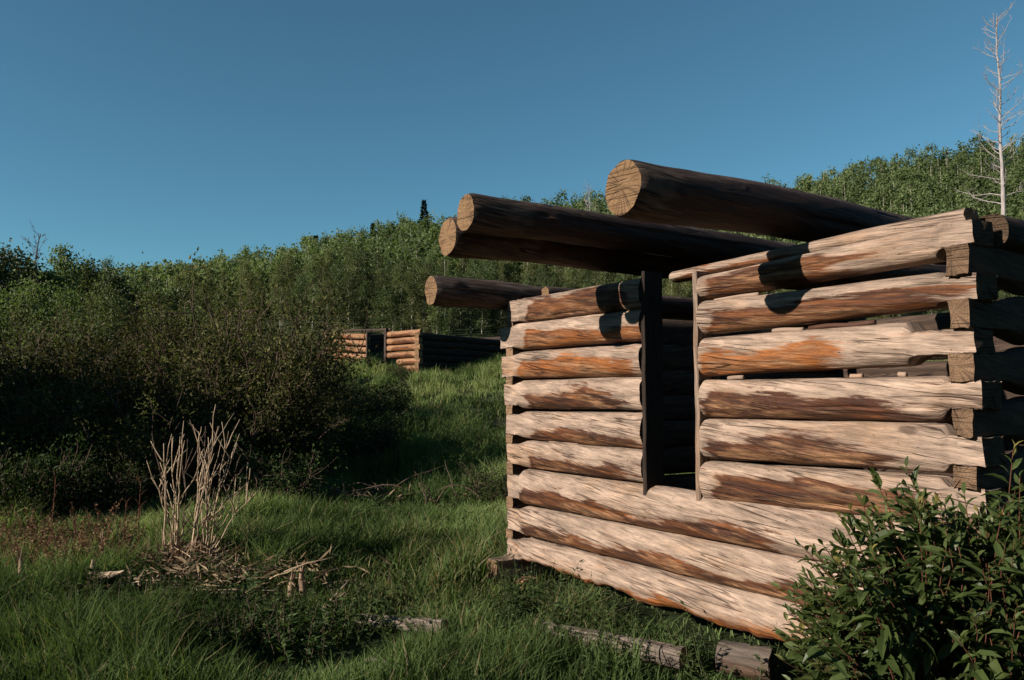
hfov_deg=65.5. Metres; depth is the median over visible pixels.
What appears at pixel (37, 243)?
dead tree
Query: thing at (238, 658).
leafy weed
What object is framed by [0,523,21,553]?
dry dock
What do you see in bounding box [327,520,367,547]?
meadow weed
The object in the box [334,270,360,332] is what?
aspen tree
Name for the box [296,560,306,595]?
cut stub
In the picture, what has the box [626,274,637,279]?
aspen tree
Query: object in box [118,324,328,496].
willow shrub
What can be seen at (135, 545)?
dry dock
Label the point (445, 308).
aspen tree
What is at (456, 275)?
aspen tree
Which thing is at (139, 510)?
dry stalk
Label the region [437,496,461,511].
meadow weed
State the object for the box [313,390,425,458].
bush
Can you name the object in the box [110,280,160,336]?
grove tree
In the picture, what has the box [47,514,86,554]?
dry dock
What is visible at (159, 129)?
sky
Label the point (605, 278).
aspen tree
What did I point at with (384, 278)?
aspen tree
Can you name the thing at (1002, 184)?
dead tree
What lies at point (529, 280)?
aspen tree
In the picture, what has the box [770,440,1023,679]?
leafy shrub
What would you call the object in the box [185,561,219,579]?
meadow weed
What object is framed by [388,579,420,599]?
meadow weed
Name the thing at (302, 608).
meadow weed
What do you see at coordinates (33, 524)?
dry dock
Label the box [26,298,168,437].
willow shrub
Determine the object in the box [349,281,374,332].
aspen tree
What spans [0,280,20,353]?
young aspen
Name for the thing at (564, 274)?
aspen tree
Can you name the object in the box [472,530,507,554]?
meadow weed
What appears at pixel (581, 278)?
aspen tree
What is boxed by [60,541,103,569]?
dry dock
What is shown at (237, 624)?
leafy weed
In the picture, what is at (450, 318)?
aspen tree
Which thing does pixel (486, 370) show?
grass
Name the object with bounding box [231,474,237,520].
dry stalk
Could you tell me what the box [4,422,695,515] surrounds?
grass
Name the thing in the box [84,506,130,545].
dry dock
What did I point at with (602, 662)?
wall weed
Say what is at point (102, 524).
dry dock
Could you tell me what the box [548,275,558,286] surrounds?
aspen tree
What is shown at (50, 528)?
meadow weed
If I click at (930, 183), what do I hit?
woodland
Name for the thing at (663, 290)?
aspen tree
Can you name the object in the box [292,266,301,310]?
aspen tree
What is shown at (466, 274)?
aspen tree
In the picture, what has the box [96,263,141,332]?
grove tree
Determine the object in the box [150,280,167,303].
aspen tree
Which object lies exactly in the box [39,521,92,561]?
dry dock
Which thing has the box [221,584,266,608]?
leafy weed
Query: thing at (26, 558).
dry dock
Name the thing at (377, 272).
aspen tree
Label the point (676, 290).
aspen tree
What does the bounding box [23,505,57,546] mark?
dry dock
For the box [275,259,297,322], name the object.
aspen tree
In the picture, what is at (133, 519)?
dry dock
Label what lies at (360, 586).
meadow weed
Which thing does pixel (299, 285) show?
aspen tree
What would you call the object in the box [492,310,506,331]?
aspen tree
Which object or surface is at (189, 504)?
meadow weed
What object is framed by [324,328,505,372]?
log cabin
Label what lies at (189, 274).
aspen tree
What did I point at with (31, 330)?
young aspen
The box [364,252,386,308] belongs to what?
aspen tree
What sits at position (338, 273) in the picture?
aspen tree
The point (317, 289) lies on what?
aspen tree
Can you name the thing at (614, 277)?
aspen tree
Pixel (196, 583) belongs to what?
leafy weed
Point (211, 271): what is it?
aspen tree
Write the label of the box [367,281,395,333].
aspen tree
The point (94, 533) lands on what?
dry dock
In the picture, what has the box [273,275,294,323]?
aspen tree
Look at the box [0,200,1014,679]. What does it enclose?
ground
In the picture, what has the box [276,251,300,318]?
aspen tree
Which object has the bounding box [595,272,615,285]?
aspen tree
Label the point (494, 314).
aspen tree
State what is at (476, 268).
aspen tree
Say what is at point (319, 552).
meadow weed
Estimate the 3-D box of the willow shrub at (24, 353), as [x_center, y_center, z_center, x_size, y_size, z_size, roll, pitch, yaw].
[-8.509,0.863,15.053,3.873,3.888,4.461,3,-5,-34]
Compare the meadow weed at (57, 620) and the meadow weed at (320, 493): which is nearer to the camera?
the meadow weed at (57, 620)
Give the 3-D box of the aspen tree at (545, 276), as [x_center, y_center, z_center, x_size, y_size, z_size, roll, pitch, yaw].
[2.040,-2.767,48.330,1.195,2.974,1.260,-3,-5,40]
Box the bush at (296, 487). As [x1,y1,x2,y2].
[219,428,347,502]
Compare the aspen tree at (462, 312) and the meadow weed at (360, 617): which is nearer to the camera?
the meadow weed at (360, 617)
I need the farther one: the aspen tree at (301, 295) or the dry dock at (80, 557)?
the aspen tree at (301, 295)
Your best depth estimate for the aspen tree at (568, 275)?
49.31 m
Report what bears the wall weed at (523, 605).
on the ground at (648, 610)
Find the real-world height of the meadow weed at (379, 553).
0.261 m
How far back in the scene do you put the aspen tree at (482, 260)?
49.66 m
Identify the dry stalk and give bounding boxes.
[50,470,59,545]
[122,496,131,540]
[136,476,146,555]
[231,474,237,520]
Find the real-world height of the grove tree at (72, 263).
5.104 m
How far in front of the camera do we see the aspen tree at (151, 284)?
44.66 m
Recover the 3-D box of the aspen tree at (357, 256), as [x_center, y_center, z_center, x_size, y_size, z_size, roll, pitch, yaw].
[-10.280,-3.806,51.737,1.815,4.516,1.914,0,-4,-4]
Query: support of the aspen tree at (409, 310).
on the ground at (648, 610)
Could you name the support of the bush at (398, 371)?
on the ground at (648, 610)
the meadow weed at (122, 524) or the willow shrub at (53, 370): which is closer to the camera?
the meadow weed at (122, 524)
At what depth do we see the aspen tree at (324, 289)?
42.76 m
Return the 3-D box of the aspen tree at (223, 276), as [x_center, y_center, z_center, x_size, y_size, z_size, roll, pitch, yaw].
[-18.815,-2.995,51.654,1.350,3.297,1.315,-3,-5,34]
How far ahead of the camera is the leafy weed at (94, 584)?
5.71 m
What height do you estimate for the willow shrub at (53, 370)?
3.425 m
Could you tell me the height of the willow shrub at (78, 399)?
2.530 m
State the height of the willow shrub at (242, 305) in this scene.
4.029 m
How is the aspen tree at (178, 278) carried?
on the ground at (648, 610)
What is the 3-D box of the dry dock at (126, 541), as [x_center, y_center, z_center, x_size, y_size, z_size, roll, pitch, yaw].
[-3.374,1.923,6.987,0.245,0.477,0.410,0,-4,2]
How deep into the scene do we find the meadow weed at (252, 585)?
6.02 m
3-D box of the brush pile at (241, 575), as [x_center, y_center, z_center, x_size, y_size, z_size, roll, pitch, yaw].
[-2.237,1.977,6.662,2.775,0.562,1.541,0,-4,0]
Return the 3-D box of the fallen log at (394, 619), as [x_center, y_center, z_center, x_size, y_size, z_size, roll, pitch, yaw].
[-0.774,1.951,5.497,0.779,0.151,0.090,-2,-5,31]
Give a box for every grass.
[0,346,947,442]
[0,482,632,599]
[0,547,812,679]
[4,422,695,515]
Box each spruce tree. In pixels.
[370,223,374,236]
[419,199,429,232]
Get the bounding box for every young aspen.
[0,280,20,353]
[0,282,51,381]
[4,318,54,372]
[36,280,96,360]
[69,309,120,368]
[72,288,135,387]
[131,279,175,363]
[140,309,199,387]
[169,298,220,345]
[201,287,241,348]
[205,276,246,347]
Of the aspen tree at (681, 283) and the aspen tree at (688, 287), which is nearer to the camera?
the aspen tree at (688, 287)
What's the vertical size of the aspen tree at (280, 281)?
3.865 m
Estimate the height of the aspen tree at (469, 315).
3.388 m
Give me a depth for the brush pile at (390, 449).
15.30 m
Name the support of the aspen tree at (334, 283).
on the ground at (648, 610)
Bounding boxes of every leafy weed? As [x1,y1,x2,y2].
[31,587,144,626]
[48,565,178,613]
[60,569,145,604]
[127,548,245,595]
[129,595,194,617]
[132,590,260,662]
[133,575,217,604]
[149,575,231,613]
[168,609,241,656]
[173,605,284,666]
[177,610,257,657]
[178,648,250,679]
[189,605,282,657]
[218,590,288,630]
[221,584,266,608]
[242,589,357,663]
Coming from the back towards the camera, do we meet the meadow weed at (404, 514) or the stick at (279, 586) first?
the meadow weed at (404, 514)
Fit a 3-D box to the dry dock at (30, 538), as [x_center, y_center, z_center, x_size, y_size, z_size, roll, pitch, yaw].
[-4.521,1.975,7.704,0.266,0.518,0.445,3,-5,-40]
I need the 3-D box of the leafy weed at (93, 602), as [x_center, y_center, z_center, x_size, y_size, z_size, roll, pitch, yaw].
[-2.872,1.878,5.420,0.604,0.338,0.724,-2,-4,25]
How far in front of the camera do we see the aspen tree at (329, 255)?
48.82 m
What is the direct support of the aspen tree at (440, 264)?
on the ground at (648, 610)
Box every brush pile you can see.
[107,543,411,603]
[310,464,449,503]
[335,428,479,466]
[396,462,492,503]
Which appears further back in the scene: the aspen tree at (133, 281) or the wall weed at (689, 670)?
the aspen tree at (133, 281)
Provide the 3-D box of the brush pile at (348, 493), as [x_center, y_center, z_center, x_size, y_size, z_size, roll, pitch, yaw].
[-2.182,2.282,12.270,2.395,0.668,1.433,0,-4,0]
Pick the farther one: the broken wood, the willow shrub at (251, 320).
the willow shrub at (251, 320)
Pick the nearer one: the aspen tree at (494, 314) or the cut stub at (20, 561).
the cut stub at (20, 561)
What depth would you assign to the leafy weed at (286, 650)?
4.99 m
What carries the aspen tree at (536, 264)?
on the ground at (648, 610)
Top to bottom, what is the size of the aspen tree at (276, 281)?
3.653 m
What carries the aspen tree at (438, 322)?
on the ground at (648, 610)
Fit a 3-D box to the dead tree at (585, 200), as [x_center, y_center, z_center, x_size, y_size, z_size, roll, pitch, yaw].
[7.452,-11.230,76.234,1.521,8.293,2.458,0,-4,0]
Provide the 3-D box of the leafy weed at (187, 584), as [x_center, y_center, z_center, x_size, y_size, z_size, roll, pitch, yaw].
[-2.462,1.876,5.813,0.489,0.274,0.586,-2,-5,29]
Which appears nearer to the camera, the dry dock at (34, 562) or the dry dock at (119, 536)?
the dry dock at (34, 562)
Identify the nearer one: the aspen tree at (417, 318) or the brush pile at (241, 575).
the brush pile at (241, 575)
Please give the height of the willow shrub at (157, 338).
4.568 m
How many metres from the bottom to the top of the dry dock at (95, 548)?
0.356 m
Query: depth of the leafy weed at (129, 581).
6.14 m
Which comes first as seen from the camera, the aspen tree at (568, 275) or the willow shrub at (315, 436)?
the willow shrub at (315, 436)
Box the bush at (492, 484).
[451,451,507,505]
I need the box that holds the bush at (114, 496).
[5,428,181,520]
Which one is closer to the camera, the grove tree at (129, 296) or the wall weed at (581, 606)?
the wall weed at (581, 606)
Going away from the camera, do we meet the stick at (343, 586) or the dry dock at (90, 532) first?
the stick at (343, 586)
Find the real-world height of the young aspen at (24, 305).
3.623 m
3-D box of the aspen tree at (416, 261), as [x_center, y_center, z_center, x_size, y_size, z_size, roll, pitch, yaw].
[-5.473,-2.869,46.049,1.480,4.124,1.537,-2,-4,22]
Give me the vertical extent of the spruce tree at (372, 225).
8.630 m
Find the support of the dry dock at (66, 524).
on the ground at (648, 610)
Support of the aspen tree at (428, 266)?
on the ground at (648, 610)
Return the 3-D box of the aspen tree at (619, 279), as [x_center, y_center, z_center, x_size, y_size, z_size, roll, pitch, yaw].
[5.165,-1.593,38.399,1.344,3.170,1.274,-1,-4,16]
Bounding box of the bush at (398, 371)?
[385,360,418,380]
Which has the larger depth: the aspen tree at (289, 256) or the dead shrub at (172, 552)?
the aspen tree at (289, 256)
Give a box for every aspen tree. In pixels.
[96,255,113,290]
[127,275,136,288]
[137,271,151,301]
[144,281,155,302]
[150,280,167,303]
[169,272,183,321]
[177,270,189,288]
[180,263,203,308]
[191,273,209,322]
[197,267,216,319]
[200,278,209,317]
[213,269,230,306]
[232,259,253,311]
[233,260,254,303]
[234,267,251,314]
[242,284,258,314]
[244,270,259,316]
[252,264,269,315]
[265,276,278,313]
[268,265,281,303]
[271,261,295,326]
[272,258,292,318]
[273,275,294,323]
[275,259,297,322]
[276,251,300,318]
[286,274,311,337]
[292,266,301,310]
[293,280,307,319]
[295,263,312,321]
[301,257,325,329]
[307,258,326,317]
[308,254,326,318]
[318,248,336,301]
[320,249,339,303]
[320,270,334,322]
[323,263,342,310]
[325,259,353,328]
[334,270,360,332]
[337,238,361,301]
[338,249,366,328]
[342,248,364,280]
[342,263,363,318]
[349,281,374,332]
[357,259,367,319]
[358,247,375,308]
[360,278,372,325]
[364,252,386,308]
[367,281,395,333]
[370,268,383,317]
[371,268,388,314]
[371,271,392,333]
[376,258,393,294]
[376,287,406,331]
[378,273,394,326]
[388,264,405,315]
[389,257,414,330]
[395,263,423,329]
[397,284,418,329]
[404,256,423,319]
[410,269,433,331]
[413,289,434,331]
[417,260,437,325]
[420,250,441,286]
[424,249,444,272]
[425,305,450,334]
[434,307,452,333]
[435,257,446,276]
[440,307,459,335]
[444,269,454,310]
[451,307,466,330]
[452,270,465,321]
[454,258,470,273]
[459,274,482,336]
[459,307,478,336]
[462,259,482,277]
[464,262,480,317]
[470,263,489,332]
[472,265,490,333]
[478,259,503,281]
[482,260,495,278]
[485,260,505,323]
[485,309,504,336]
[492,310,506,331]
[497,260,510,280]
[499,263,512,281]
[500,261,520,283]
[514,261,535,283]
[518,262,539,283]
[522,263,537,284]
[522,273,533,285]
[533,264,546,285]
[539,271,550,286]
[542,264,555,281]
[547,271,565,287]
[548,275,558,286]
[553,265,565,287]
[560,266,578,287]
[562,266,569,283]
[567,269,583,288]
[572,268,588,288]
[578,268,598,287]
[591,270,602,283]
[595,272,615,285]
[596,271,614,284]
[608,272,617,283]
[613,275,625,282]
[616,273,627,280]
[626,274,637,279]
[662,280,667,295]
[665,282,685,295]
[666,279,680,295]
[670,282,689,296]
[677,282,692,296]
[681,281,692,297]
[924,309,942,313]
[999,290,1008,298]
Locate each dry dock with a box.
[0,517,18,558]
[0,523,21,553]
[0,537,37,564]
[1,510,34,543]
[1,535,36,565]
[2,505,13,539]
[5,512,54,547]
[10,504,52,539]
[13,527,41,561]
[13,535,68,569]
[16,509,33,536]
[19,509,51,546]
[22,503,47,543]
[22,539,67,569]
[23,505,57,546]
[25,546,71,572]
[27,515,50,558]
[35,539,57,564]
[37,527,91,561]
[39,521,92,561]
[45,520,84,555]
[46,523,85,558]
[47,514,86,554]
[49,529,111,565]
[55,502,77,540]
[55,518,97,550]
[56,512,77,543]
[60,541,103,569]
[68,516,112,558]
[72,514,99,554]
[76,516,99,549]
[78,501,116,543]
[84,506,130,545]
[84,538,110,559]
[87,499,121,531]
[94,502,131,541]
[99,517,140,557]
[106,501,144,532]
[110,528,143,564]
[116,521,135,550]
[116,528,137,561]
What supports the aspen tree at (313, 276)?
on the ground at (648, 610)
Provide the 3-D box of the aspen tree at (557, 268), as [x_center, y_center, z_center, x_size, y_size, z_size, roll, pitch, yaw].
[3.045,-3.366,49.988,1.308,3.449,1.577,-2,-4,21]
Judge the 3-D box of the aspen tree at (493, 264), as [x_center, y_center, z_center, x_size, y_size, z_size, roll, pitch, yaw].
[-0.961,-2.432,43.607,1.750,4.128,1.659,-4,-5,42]
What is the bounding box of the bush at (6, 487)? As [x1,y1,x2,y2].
[0,427,90,521]
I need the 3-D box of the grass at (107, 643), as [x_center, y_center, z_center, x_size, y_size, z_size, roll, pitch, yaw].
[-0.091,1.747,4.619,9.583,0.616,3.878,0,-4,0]
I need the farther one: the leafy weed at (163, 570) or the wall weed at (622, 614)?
the leafy weed at (163, 570)
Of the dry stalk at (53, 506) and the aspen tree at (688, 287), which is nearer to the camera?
the dry stalk at (53, 506)
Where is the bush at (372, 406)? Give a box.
[319,363,413,425]
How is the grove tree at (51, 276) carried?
on the ground at (648, 610)
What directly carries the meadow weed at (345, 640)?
on the ground at (648, 610)
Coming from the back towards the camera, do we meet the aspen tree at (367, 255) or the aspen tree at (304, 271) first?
the aspen tree at (367, 255)
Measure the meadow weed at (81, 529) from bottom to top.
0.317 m
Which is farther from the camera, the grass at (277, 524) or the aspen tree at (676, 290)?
the aspen tree at (676, 290)
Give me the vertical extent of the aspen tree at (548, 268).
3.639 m
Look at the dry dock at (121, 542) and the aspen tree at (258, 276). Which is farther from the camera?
the aspen tree at (258, 276)
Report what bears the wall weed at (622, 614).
on the ground at (648, 610)
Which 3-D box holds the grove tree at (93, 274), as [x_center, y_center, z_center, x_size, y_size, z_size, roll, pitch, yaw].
[-20.019,-1.859,37.205,2.551,4.726,2.402,4,-5,-43]
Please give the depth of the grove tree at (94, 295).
30.90 m
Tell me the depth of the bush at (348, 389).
21.93 m
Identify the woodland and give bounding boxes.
[7,130,1023,316]
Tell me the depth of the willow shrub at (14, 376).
13.07 m
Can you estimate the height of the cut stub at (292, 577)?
0.410 m
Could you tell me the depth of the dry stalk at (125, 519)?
8.20 m
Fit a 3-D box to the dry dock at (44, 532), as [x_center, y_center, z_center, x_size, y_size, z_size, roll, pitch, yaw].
[-4.972,2.040,8.183,0.447,0.520,0.267,1,-4,-11]
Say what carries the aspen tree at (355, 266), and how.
on the ground at (648, 610)
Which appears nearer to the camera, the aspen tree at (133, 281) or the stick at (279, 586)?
the stick at (279, 586)
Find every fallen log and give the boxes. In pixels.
[355,613,447,634]
[366,656,478,677]
[541,621,688,669]
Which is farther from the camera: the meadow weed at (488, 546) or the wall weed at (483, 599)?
the meadow weed at (488, 546)
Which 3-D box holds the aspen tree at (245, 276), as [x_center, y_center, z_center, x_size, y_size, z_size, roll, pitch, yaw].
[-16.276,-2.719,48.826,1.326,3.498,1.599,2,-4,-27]
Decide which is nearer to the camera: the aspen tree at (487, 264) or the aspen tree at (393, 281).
the aspen tree at (393, 281)
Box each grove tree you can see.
[0,238,32,354]
[0,269,76,349]
[1,241,48,348]
[22,258,88,340]
[33,242,91,340]
[58,249,106,333]
[69,273,137,350]
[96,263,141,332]
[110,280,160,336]
[158,274,203,322]
[201,260,220,309]
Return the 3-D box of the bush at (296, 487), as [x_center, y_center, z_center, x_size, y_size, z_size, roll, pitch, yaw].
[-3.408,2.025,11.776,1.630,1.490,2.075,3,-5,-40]
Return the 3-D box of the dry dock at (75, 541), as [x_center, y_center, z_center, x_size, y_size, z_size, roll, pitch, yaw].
[-4.095,1.960,7.664,0.464,0.540,0.277,-1,-4,18]
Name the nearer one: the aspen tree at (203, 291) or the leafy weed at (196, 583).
the leafy weed at (196, 583)
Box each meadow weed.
[0,583,61,623]
[17,586,95,647]
[22,606,92,652]
[28,517,76,539]
[68,521,115,538]
[97,512,144,541]
[161,498,198,513]
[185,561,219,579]
[205,571,263,604]
[221,552,260,578]
[244,578,318,627]
[258,593,314,646]
[263,590,322,635]
[276,598,313,626]
[282,544,339,578]
[292,488,324,506]
[313,597,390,648]
[319,594,386,636]
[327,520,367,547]
[345,579,379,610]
[355,580,409,612]
[363,495,400,518]
[364,541,398,564]
[371,594,439,642]
[388,504,422,523]
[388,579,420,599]
[419,551,442,573]
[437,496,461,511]
[445,487,472,506]
[459,510,500,523]
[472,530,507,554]
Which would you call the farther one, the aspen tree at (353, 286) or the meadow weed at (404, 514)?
the aspen tree at (353, 286)
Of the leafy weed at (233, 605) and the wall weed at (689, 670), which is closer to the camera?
the wall weed at (689, 670)
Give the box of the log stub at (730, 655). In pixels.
[715,640,779,679]
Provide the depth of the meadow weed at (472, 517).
9.37 m
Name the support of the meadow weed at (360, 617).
on the ground at (648, 610)
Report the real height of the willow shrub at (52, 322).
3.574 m
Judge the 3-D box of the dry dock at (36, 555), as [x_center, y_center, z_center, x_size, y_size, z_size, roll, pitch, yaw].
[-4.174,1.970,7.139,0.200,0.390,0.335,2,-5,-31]
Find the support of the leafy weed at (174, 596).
on the ground at (648, 610)
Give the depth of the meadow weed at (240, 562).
6.86 m
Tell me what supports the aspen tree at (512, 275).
on the ground at (648, 610)
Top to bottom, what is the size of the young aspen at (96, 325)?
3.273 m
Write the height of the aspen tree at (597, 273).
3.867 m
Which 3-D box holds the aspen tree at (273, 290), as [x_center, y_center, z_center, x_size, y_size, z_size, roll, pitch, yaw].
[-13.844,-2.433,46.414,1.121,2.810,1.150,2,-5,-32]
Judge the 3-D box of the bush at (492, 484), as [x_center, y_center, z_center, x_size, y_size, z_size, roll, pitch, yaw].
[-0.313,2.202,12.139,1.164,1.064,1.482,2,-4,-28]
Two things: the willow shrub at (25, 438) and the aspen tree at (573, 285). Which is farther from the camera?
the aspen tree at (573, 285)
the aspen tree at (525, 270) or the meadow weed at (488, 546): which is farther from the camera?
the aspen tree at (525, 270)
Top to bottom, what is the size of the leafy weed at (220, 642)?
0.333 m
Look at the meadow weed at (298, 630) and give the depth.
5.31 m
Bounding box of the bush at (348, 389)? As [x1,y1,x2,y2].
[325,375,365,402]
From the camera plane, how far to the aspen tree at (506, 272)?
50.44 m
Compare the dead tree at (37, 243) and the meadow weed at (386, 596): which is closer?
the meadow weed at (386, 596)
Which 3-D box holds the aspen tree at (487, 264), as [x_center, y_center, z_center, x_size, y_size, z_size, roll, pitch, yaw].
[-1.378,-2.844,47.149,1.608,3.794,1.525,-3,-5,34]
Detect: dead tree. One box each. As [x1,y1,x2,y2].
[20,221,63,274]
[582,181,592,210]
[954,1,1023,215]
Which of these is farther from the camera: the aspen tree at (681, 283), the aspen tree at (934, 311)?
the aspen tree at (681, 283)
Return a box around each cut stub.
[17,550,25,584]
[233,553,239,570]
[287,566,296,598]
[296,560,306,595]
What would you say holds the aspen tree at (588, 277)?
on the ground at (648, 610)
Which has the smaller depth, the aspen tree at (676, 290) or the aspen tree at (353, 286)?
the aspen tree at (676, 290)
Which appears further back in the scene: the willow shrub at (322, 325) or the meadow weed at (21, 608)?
the willow shrub at (322, 325)
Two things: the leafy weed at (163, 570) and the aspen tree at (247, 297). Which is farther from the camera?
the aspen tree at (247, 297)
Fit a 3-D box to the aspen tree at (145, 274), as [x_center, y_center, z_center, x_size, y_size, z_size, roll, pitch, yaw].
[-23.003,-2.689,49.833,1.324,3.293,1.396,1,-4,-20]
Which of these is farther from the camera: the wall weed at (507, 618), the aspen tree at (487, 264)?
the aspen tree at (487, 264)
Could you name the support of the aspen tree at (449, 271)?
on the ground at (648, 610)
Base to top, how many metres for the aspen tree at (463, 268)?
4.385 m
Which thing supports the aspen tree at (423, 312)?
on the ground at (648, 610)
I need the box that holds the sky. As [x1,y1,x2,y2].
[0,0,1023,273]
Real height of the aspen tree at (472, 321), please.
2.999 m
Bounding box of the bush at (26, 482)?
[0,422,120,517]
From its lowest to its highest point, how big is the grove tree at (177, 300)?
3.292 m
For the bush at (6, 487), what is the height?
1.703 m
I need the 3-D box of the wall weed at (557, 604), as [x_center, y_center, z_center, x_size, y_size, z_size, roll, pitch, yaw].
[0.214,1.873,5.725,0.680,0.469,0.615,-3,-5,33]
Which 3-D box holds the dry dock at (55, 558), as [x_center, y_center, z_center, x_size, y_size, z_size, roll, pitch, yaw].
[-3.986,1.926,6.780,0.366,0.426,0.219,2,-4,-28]
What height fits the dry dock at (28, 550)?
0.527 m
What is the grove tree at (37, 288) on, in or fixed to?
on the ground at (648, 610)
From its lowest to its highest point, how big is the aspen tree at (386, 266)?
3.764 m
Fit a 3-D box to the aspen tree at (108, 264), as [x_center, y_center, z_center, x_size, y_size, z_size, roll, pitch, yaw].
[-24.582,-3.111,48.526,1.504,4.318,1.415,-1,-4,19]
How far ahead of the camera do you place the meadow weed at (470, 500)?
11.75 m
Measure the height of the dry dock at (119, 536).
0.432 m
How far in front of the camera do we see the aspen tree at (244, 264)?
50.28 m
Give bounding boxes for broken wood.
[88,559,124,582]
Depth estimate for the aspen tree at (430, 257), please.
48.37 m
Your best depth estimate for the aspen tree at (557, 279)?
47.07 m
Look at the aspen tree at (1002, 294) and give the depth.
36.97 m
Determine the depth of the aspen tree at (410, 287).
37.09 m
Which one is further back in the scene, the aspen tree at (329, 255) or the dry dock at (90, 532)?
the aspen tree at (329, 255)
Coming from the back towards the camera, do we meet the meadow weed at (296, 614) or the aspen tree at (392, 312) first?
the aspen tree at (392, 312)
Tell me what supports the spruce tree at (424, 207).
on the ground at (648, 610)
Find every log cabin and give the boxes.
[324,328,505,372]
[425,160,1023,641]
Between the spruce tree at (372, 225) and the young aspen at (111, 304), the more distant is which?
the spruce tree at (372, 225)
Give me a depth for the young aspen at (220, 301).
24.05 m
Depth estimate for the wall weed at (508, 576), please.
6.35 m
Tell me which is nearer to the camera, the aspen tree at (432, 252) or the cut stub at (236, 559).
the cut stub at (236, 559)
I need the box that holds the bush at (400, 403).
[353,368,423,418]
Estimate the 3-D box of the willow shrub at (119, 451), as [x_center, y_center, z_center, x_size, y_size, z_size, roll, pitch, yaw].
[-4.961,1.468,12.251,3.312,2.383,3.308,2,-5,-29]
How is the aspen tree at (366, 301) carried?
on the ground at (648, 610)
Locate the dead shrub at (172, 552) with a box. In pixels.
[99,404,287,578]
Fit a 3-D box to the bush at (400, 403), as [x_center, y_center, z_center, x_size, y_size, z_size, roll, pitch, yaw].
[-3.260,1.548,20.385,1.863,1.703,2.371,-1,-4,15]
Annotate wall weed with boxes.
[454,577,523,617]
[465,590,518,630]
[486,569,541,617]
[491,562,577,627]
[493,548,568,606]
[502,555,587,619]
[527,568,588,607]
[534,570,617,628]
[536,593,632,656]
[576,619,650,679]
[594,590,648,635]
[603,606,660,663]
[656,600,783,679]
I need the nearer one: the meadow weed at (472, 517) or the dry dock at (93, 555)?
the dry dock at (93, 555)
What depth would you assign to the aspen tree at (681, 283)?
49.00 m
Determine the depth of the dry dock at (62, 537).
7.64 m
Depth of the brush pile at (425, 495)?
11.89 m
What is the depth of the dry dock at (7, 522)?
8.75 m
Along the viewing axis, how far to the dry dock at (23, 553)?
7.33 m
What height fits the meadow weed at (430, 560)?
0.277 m
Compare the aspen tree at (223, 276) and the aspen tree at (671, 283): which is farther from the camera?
the aspen tree at (223, 276)
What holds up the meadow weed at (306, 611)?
on the ground at (648, 610)
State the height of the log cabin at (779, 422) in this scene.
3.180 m
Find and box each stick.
[261,569,307,596]
[325,582,347,605]
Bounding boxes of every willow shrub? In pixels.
[0,292,176,438]
[0,299,59,458]
[0,302,142,461]
[0,311,95,404]
[0,342,232,500]
[0,345,142,481]
[0,373,129,470]
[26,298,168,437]
[27,281,345,472]
[29,308,255,485]
[59,252,387,469]
[69,354,311,507]
[117,271,369,383]
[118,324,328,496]
[125,246,382,468]
[125,304,389,478]
[144,340,363,490]
[171,282,327,399]
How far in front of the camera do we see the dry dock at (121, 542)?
7.58 m
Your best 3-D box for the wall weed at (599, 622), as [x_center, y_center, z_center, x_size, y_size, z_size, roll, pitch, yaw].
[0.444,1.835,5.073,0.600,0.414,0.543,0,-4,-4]
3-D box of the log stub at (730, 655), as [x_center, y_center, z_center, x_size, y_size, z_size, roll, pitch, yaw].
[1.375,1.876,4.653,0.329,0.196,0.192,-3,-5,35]
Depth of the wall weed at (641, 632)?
5.14 m
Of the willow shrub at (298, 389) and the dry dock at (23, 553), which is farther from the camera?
the willow shrub at (298, 389)
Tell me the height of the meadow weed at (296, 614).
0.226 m
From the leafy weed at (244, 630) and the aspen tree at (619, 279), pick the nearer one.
the leafy weed at (244, 630)
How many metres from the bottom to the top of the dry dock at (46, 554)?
0.548 m
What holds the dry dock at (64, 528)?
on the ground at (648, 610)
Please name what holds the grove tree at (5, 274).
on the ground at (648, 610)
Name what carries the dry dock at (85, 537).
on the ground at (648, 610)
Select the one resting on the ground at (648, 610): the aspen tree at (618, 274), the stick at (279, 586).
the aspen tree at (618, 274)
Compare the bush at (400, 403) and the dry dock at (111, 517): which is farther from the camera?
the bush at (400, 403)
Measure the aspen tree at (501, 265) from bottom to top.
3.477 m
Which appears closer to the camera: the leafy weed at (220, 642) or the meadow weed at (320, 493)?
the leafy weed at (220, 642)
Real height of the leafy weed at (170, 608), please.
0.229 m
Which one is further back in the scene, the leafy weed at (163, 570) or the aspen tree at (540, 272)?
the aspen tree at (540, 272)
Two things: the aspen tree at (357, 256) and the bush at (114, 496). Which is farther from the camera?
the aspen tree at (357, 256)
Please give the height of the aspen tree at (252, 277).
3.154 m
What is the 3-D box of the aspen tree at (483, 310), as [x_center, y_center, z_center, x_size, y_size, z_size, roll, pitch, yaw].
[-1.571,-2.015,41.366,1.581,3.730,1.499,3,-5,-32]
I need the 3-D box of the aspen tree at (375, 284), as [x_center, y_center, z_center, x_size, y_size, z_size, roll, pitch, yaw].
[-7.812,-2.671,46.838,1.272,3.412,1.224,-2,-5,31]
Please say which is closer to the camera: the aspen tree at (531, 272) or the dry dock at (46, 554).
the dry dock at (46, 554)
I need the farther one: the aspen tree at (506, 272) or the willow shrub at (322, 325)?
the aspen tree at (506, 272)
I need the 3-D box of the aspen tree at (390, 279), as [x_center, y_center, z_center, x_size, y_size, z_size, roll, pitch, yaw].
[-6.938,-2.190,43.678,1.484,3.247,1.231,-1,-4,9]
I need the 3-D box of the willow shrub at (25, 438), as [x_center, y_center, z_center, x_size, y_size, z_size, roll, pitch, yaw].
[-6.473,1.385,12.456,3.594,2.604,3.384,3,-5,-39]

